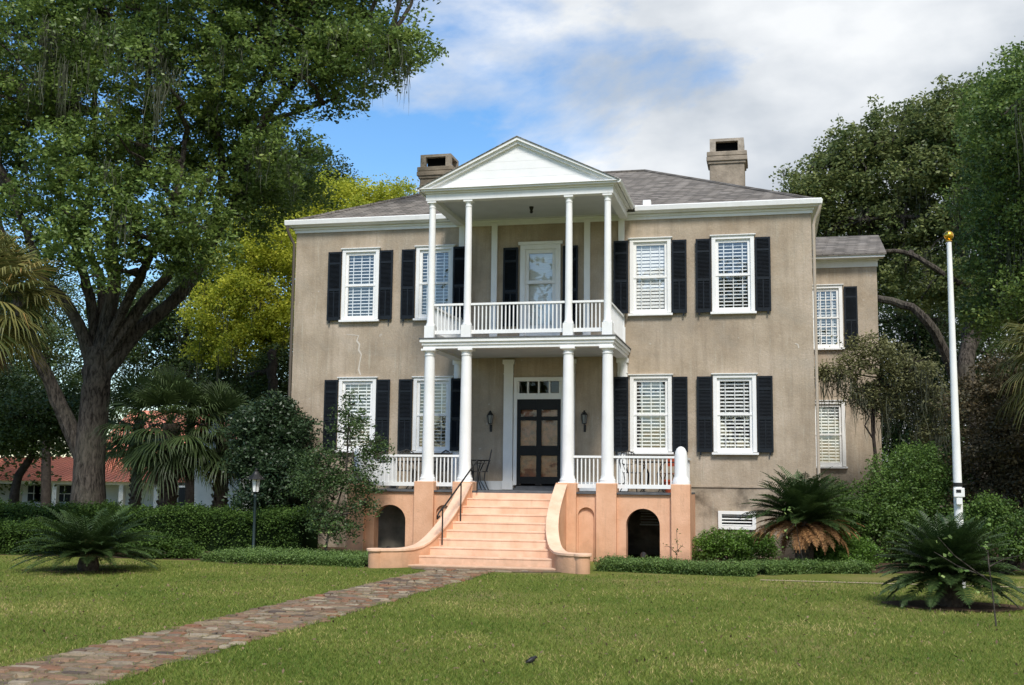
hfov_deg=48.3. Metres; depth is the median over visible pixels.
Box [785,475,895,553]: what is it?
shrub
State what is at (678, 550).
sapling
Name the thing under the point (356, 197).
sweetgum
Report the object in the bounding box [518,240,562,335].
balcony door
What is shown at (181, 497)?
window
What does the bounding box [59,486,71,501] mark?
window
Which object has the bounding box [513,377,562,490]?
front door
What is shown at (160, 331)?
dark oak
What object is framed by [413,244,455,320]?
window
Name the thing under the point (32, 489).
window
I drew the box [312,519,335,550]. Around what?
vine
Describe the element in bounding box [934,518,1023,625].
sapling
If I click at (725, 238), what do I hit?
window
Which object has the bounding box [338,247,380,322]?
window
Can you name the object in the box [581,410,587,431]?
wall lantern
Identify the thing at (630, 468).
iron chair
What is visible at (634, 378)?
window
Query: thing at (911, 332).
live oak
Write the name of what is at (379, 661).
fallen leaves
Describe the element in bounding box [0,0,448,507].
live oak
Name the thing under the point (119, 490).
outbuilding
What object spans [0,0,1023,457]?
sky
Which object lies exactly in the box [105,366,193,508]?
palmetto
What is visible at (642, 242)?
window
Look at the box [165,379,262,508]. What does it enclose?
palmetto
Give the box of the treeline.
[0,379,1023,516]
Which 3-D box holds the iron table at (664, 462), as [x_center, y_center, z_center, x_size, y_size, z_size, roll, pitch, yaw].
[3.341,3.184,27.049,1.020,0.729,1.020,-1,-7,13]
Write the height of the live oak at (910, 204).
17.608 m
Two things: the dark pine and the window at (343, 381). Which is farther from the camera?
the dark pine
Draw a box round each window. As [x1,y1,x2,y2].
[27,485,39,500]
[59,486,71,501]
[178,486,184,505]
[336,377,377,452]
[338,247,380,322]
[411,376,453,452]
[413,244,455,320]
[628,236,672,315]
[628,374,673,454]
[710,233,756,314]
[711,373,758,454]
[812,284,844,349]
[815,400,847,468]
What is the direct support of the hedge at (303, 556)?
on the garden bed at (342, 548)
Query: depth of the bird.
11.18 m
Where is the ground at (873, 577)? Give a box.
[0,505,1023,684]
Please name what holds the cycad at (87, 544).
on the ground at (873, 577)
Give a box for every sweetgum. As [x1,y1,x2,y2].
[168,208,309,406]
[253,165,419,277]
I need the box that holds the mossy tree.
[814,328,969,551]
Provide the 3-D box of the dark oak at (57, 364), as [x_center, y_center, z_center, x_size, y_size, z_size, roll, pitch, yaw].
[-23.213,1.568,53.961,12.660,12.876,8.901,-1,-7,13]
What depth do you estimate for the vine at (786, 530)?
23.24 m
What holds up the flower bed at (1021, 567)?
on the ground at (873, 577)
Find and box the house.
[284,136,885,573]
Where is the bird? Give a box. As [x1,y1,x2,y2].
[524,655,537,663]
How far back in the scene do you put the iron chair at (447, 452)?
28.65 m
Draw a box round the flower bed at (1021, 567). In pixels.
[628,532,1023,574]
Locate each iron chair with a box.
[397,449,416,488]
[434,450,449,488]
[471,449,491,489]
[619,450,644,491]
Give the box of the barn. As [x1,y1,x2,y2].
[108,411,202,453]
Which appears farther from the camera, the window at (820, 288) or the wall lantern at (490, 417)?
the window at (820, 288)
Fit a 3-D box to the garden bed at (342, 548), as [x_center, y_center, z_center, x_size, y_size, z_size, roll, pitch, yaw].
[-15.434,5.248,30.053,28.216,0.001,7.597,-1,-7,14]
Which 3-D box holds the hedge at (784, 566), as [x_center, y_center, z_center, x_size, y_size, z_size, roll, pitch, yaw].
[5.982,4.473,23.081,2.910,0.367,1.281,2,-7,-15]
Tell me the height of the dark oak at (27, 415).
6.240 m
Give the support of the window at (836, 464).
in the house
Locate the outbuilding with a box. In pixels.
[0,456,184,507]
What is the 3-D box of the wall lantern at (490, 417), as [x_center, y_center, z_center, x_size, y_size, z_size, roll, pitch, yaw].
[-0.552,2.008,29.215,0.159,0.539,0.202,-6,-9,42]
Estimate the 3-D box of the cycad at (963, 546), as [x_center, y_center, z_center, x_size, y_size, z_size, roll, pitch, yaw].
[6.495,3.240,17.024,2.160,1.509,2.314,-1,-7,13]
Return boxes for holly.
[930,348,1023,565]
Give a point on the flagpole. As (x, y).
(958, 492)
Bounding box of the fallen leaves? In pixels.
[0,561,1021,684]
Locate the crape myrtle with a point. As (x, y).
(328, 479)
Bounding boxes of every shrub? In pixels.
[113,526,206,558]
[692,525,783,560]
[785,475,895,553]
[813,528,889,569]
[840,438,984,563]
[941,489,1023,574]
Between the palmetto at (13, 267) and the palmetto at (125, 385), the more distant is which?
the palmetto at (125, 385)
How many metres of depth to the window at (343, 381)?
30.17 m
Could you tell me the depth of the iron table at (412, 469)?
28.58 m
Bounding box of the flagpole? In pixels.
[944,231,964,587]
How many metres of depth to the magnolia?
29.14 m
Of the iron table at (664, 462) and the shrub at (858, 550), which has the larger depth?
the iron table at (664, 462)
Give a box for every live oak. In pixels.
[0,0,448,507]
[768,66,1021,534]
[827,199,1023,524]
[935,36,1023,349]
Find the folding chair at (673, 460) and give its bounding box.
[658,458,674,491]
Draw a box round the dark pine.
[224,141,366,217]
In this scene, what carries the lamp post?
on the garden bed at (342, 548)
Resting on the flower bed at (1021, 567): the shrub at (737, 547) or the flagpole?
the shrub at (737, 547)
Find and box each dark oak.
[0,264,130,506]
[0,357,109,503]
[77,249,244,504]
[183,342,292,504]
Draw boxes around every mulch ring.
[46,568,129,572]
[881,600,1023,611]
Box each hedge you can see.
[0,497,326,551]
[0,515,118,555]
[197,544,367,567]
[593,553,763,576]
[744,556,878,574]
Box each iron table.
[401,461,435,488]
[471,460,490,489]
[632,461,674,491]
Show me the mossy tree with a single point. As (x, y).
(872, 392)
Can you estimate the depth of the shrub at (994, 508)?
23.25 m
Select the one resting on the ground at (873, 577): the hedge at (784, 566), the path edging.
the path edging
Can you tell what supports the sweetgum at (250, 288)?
on the ground at (873, 577)
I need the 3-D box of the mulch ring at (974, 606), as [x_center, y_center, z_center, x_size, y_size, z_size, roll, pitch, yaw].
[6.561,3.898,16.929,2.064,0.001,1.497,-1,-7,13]
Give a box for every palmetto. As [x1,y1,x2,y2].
[0,225,76,376]
[91,363,237,509]
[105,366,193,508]
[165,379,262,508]
[988,310,1023,430]
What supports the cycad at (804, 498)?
on the flower bed at (1021, 567)
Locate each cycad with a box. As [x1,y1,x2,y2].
[8,500,165,572]
[739,464,868,561]
[873,508,1023,610]
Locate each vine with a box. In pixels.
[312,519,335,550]
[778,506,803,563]
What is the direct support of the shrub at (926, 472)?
on the flower bed at (1021, 567)
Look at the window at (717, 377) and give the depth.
28.01 m
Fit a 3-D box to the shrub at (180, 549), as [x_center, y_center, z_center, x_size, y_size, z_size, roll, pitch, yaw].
[-7.792,4.440,25.393,2.075,0.714,1.323,-1,-7,13]
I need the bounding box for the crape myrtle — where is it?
[280,389,394,550]
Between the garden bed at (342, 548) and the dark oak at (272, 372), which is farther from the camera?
the dark oak at (272, 372)
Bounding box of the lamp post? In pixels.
[247,468,264,547]
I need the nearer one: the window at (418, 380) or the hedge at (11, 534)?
the hedge at (11, 534)
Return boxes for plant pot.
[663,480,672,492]
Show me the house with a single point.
(536, 300)
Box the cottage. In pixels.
[178,422,278,510]
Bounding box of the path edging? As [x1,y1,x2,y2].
[761,579,1023,587]
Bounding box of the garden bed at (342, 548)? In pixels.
[0,547,367,566]
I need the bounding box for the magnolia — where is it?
[216,388,328,515]
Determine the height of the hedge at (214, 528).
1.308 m
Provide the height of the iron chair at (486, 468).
1.003 m
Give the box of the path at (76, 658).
[0,567,556,684]
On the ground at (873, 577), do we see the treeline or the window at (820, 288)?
the treeline
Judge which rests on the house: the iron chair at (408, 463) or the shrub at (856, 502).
the iron chair at (408, 463)
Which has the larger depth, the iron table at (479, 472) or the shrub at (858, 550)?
the iron table at (479, 472)
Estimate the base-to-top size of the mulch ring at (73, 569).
0.001 m
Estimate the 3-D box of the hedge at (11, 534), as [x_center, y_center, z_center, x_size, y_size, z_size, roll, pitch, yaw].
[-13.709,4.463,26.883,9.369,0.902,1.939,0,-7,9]
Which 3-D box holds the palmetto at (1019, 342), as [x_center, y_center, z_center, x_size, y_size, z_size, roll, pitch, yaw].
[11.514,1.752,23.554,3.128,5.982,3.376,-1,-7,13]
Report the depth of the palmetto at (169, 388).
31.44 m
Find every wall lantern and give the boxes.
[487,411,492,431]
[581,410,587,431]
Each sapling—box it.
[663,528,682,559]
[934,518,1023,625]
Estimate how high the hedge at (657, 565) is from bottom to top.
0.340 m
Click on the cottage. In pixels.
(202, 494)
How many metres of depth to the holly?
25.84 m

